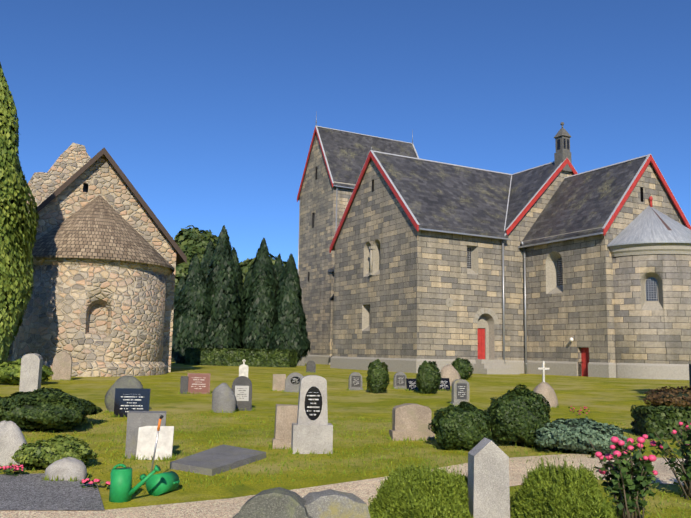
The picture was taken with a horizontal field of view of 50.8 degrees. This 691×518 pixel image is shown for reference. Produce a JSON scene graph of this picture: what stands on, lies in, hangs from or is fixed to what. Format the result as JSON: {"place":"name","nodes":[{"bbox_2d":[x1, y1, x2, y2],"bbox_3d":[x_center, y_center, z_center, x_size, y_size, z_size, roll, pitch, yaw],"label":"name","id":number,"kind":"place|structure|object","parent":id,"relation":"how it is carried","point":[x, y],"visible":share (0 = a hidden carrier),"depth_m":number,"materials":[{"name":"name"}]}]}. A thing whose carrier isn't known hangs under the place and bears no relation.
{"place":"outdoors","nodes":[
{"label":"outdoors","id":0,"kind":"place"},
{"bbox_2d":[12,265,166,361],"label":"apse wall","id":1,"kind":"structure","parent":0,"point":[94,313],"depth_m":26.11,"materials":[{"name":"beige stone"}]},
{"bbox_2d":[31,195,174,272],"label":"apse roof","id":2,"kind":"structure","parent":1,"relation":"on","point":[99,227],"depth_m":27.09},
{"bbox_2d":[299,134,353,354],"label":"church tower","id":3,"kind":"structure","parent":0,"point":[317,220],"depth_m":58.88,"materials":[{"name":"grey stone"}]},
{"bbox_2d":[0,362,690,517],"bbox_3d":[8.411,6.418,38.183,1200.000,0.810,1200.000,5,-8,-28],"label":"lawn","id":4,"kind":"structure","parent":0,"point":[607,400],"depth_m":12.45,"materials":[{"name":"green plant"}]},
{"bbox_2d":[0,62,38,363],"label":"conifer tree","id":5,"kind":"object","parent":4,"relation":"on","point":[20,288],"depth_m":23.15,"materials":[{"name":"green plant"}]},
{"bbox_2d":[0,358,53,384],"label":"shrub","id":6,"kind":"object","parent":4,"relation":"on","point":[6,373],"depth_m":20.53,"materials":[{"name":"green plant"}]},
{"bbox_2d":[0,387,102,430],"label":"yew shrub","id":7,"kind":"object","parent":4,"relation":"on","point":[72,412],"depth_m":10.93,"materials":[{"name":"green plant"}]},
{"bbox_2d":[0,473,104,509],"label":"gravel bed","id":8,"kind":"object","parent":4,"relation":"on","point":[28,492],"depth_m":6.60,"materials":[{"name":"grey gravel"}]},
{"bbox_2d":[0,464,26,475],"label":"begonia leaves","id":9,"kind":"object","parent":8,"relation":"on","point":[7,471],"visible":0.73,"depth_m":7.47,"materials":[{"name":"green plant"}]},
{"bbox_2d":[0,464,23,470],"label":"flowers","id":10,"kind":"object","parent":9,"relation":"on","point":[5,467],"visible":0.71,"depth_m":7.48,"materials":[{"name":"pink plant"}]},
{"bbox_2d":[11,434,97,467],"bbox_3d":[-3.196,2.124,7.989,0.891,0.388,0.803,5,-8,-28],"label":"shrub","id":11,"kind":"object","parent":4,"relation":"on","point":[54,444],"depth_m":7.79,"materials":[{"name":"green plant"}]},
{"bbox_2d":[26,143,90,213],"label":"stone gable wall","id":12,"kind":"structure","parent":4,"relation":"on","point":[73,159],"depth_m":34.62,"materials":[{"name":"beige stone"}]},
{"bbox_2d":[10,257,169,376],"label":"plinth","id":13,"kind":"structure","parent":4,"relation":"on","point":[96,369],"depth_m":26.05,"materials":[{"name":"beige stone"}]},
{"bbox_2d":[7,155,175,371],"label":"gable wall","id":14,"kind":"structure","parent":4,"relation":"on","point":[101,177],"depth_m":29.38,"materials":[{"name":"beige stone"}]},
{"bbox_2d":[25,148,186,264],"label":"roof verge trim","id":15,"kind":"structure","parent":14,"relation":"on","point":[181,257],"depth_m":29.28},
{"bbox_2d":[80,478,103,489],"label":"begonia leaves","id":16,"kind":"object","parent":4,"relation":"on","point":[93,485],"visible":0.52,"depth_m":6.95,"materials":[{"name":"plant"}]},
{"bbox_2d":[82,478,100,484],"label":"flowers","id":17,"kind":"object","parent":16,"relation":"on","point":[90,482],"visible":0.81,"depth_m":6.93,"materials":[{"name":"pink plant"}]},
{"bbox_2d":[109,464,160,502],"bbox_3d":[-1.874,1.987,6.471,0.475,0.322,0.194,0,-7,11],"label":"watering can","id":18,"kind":"object","parent":4,"relation":"on","point":[122,490],"visible":1,"depth_m":6.43,"materials":[{"name":"green plastic"}]},
{"bbox_2d":[150,415,163,472],"bbox_3d":[-1.924,1.944,7.394,0.121,0.711,0.035,2,-7,-9],"label":"hand tool","id":19,"kind":"object","parent":4,"relation":"on","point":[159,422],"visible":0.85,"depth_m":7.41,"materials":[{"name":"orange"}]},
{"bbox_2d":[140,471,179,495],"bbox_3d":[-1.818,2.105,6.886,0.475,0.194,0.322,-2,-8,21],"label":"watering can","id":20,"kind":"object","parent":4,"relation":"on","point":[161,483],"visible":0.92,"depth_m":6.71,"materials":[{"name":"green plastic"}]},
{"bbox_2d":[172,225,238,289],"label":"tree","id":21,"kind":"object","parent":4,"relation":"on","point":[191,242],"depth_m":78.31,"materials":[{"name":"green plant"}]},
{"bbox_2d":[171,225,310,364],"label":"conifer row","id":22,"kind":"object","parent":4,"relation":"on","point":[286,297],"depth_m":49.85,"materials":[{"name":"green plant"}]},
{"bbox_2d":[184,347,297,367],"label":"hedge","id":23,"kind":"object","parent":4,"relation":"on","point":[225,356],"depth_m":43.85,"materials":[{"name":"green plant"}]},
{"bbox_2d":[240,253,285,286],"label":"tree","id":24,"kind":"object","parent":4,"relation":"on","point":[245,267],"visible":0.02,"depth_m":83.19,"materials":[{"name":"green plant"}]},
{"bbox_2d":[0,453,685,517],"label":"path gravel","id":25,"kind":"structure","parent":4,"relation":"on","point":[365,490],"depth_m":6.70,"materials":[{"name":"beige gravel"}]},
{"bbox_2d":[0,352,690,517],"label":"gravestones","id":26,"kind":"object","parent":4,"relation":"on","point":[304,426],"visible":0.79,"depth_m":9.28,"materials":[{"name":"stone"}]},
{"bbox_2d":[8,365,690,517],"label":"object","id":27,"kind":"structure","parent":4,"relation":"on","point":[167,459],"depth_m":9.38,"materials":[{"name":"green plant"}]},
{"bbox_2d":[366,359,389,393],"bbox_3d":[0.904,3.283,20.230,0.638,1.014,0.646,5,-8,-28],"label":"upright shrub","id":28,"kind":"object","parent":4,"relation":"on","point":[381,380],"depth_m":20.06,"materials":[{"name":"green plant"}]},
{"bbox_2d":[369,508,387,517],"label":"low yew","id":29,"kind":"object","parent":4,"relation":"on","point":[371,515],"visible":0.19,"depth_m":4.82,"materials":[{"name":"green plant"}]},
{"bbox_2d":[368,458,473,517],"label":"yew","id":30,"kind":"object","parent":4,"relation":"on","point":[424,491],"depth_m":5.41,"materials":[{"name":"green plant"}]},
{"bbox_2d":[416,360,440,393],"bbox_3d":[2.318,3.333,20.352,0.684,1.012,0.640,5,-8,-28],"label":"upright shrub","id":31,"kind":"object","parent":4,"relation":"on","point":[425,372],"depth_m":20.19,"materials":[{"name":"green plant"}]},
{"bbox_2d":[428,401,492,449],"bbox_3d":[1.581,2.303,9.966,0.829,0.694,0.816,5,-8,-28],"label":"box shrub","id":32,"kind":"object","parent":4,"relation":"on","point":[447,421],"depth_m":9.71,"materials":[{"name":"green plant"}]},
{"bbox_2d":[305,355,615,377],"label":"wall plinth","id":33,"kind":"structure","parent":4,"relation":"on","point":[562,368],"depth_m":37.13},
{"bbox_2d":[451,358,473,379],"bbox_3d":[4.527,4.292,28.385,0.869,0.908,0.876,5,-8,-28],"label":"round shrub","id":34,"kind":"object","parent":4,"relation":"on","point":[457,366],"depth_m":28.15,"materials":[{"name":"green plant"}]},
{"bbox_2d":[298,111,657,376],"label":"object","id":35,"kind":"object","parent":4,"relation":"on","point":[484,364],"visible":0.75,"depth_m":38.06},
{"bbox_2d":[484,384,551,447],"bbox_3d":[2.468,2.251,10.411,0.961,0.910,0.998,5,-8,-28],"label":"box shrub","id":36,"kind":"object","parent":4,"relation":"on","point":[517,425],"depth_m":10.15,"materials":[{"name":"green plant"}]},
{"bbox_2d":[510,457,617,517],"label":"yew","id":37,"kind":"object","parent":4,"relation":"on","point":[550,491],"visible":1,"depth_m":5.23,"materials":[{"name":"green plant"}]},
{"bbox_2d":[529,418,627,454],"bbox_3d":[3.167,2.430,9.945,1.395,0.496,1.477,5,-8,-28],"label":"blue juniper","id":38,"kind":"object","parent":4,"relation":"on","point":[598,440],"depth_m":9.61,"materials":[{"name":"plant"}]},
{"bbox_2d":[589,440,659,517],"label":"rose bush","id":39,"kind":"object","parent":4,"relation":"on","point":[648,468],"depth_m":5.80,"materials":[{"name":"green plant"}]},
{"bbox_2d":[595,434,657,474],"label":"rose blooms","id":40,"kind":"object","parent":39,"relation":"attached to","point":[641,440],"visible":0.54,"depth_m":5.83,"materials":[{"name":"pink plant"}]},
{"bbox_2d":[608,243,690,379],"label":"church apse trim","id":41,"kind":"structure","parent":4,"relation":"on","point":[654,371],"depth_m":33.37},
{"bbox_2d":[607,205,690,246],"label":"apse roof","id":42,"kind":"structure","parent":41,"relation":"on","point":[648,224],"depth_m":34.46,"materials":[{"name":"silver metal"}]},
{"bbox_2d":[630,405,690,440],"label":"hedge","id":43,"kind":"object","parent":4,"relation":"on","point":[671,412],"depth_m":11.39,"materials":[{"name":"green plant"}]},
{"bbox_2d":[643,386,690,407],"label":"brown shrub","id":44,"kind":"object","parent":4,"relation":"on","point":[652,395],"depth_m":16.12,"materials":[{"name":"brown plant"}]},
{"bbox_2d":[647,420,690,499],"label":"rose bush","id":45,"kind":"object","parent":4,"relation":"on","point":[685,441],"depth_m":7.07,"materials":[{"name":"green plant"}]},
{"bbox_2d":[650,422,690,448],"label":"rose blossoms","id":46,"kind":"object","parent":45,"relation":"attached to","point":[653,443],"visible":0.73,"depth_m":7.16,"materials":[{"name":"pink plant"}]},
{"bbox_2d":[0,0,690,268],"label":"sky","id":47,"kind":"structure","parent":0,"point":[208,108],"materials":[{"name":"blue"}]},
{"bbox_2d":[332,159,572,360],"bbox_3d":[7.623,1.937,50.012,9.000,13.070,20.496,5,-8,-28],"label":"church wall","id":48,"kind":"structure","parent":0,"point":[524,225],"depth_m":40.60,"materials":[{"name":"beige stone"}]},
{"bbox_2d":[333,181,606,271],"bbox_3d":[5.423,-3.499,47.397,9.269,7.500,27.067,2,-7,-11],"label":"gutter","id":49,"kind":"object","parent":48,"relation":"attached to","point":[481,230],"depth_m":38.13,"materials":[{"name":"grey metal"}]},
{"bbox_2d":[298,127,685,271],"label":"roof","id":50,"kind":"structure","parent":48,"relation":"on","point":[446,197],"depth_m":40.23,"materials":[{"name":"grey stone"}]},
{"bbox_2d":[297,125,690,252],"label":"roof trim","id":51,"kind":"structure","parent":50,"relation":"attached to","point":[538,194],"depth_m":39.40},
{"bbox_2d":[554,122,571,171],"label":"ridge turret","id":52,"kind":"object","parent":50,"relation":"on","point":[562,137],"visible":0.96,"depth_m":41.87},
{"bbox_2d":[526,163,683,375],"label":"chancel wall","id":53,"kind":"structure","parent":0,"point":[578,305],"depth_m":36.38,"materials":[{"name":"beige stone"}]},
{"bbox_2d":[613,254,690,363],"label":"apse wall","id":54,"kind":"structure","parent":0,"point":[656,332],"depth_m":33.43,"materials":[{"name":"beige stone"}]}
]}

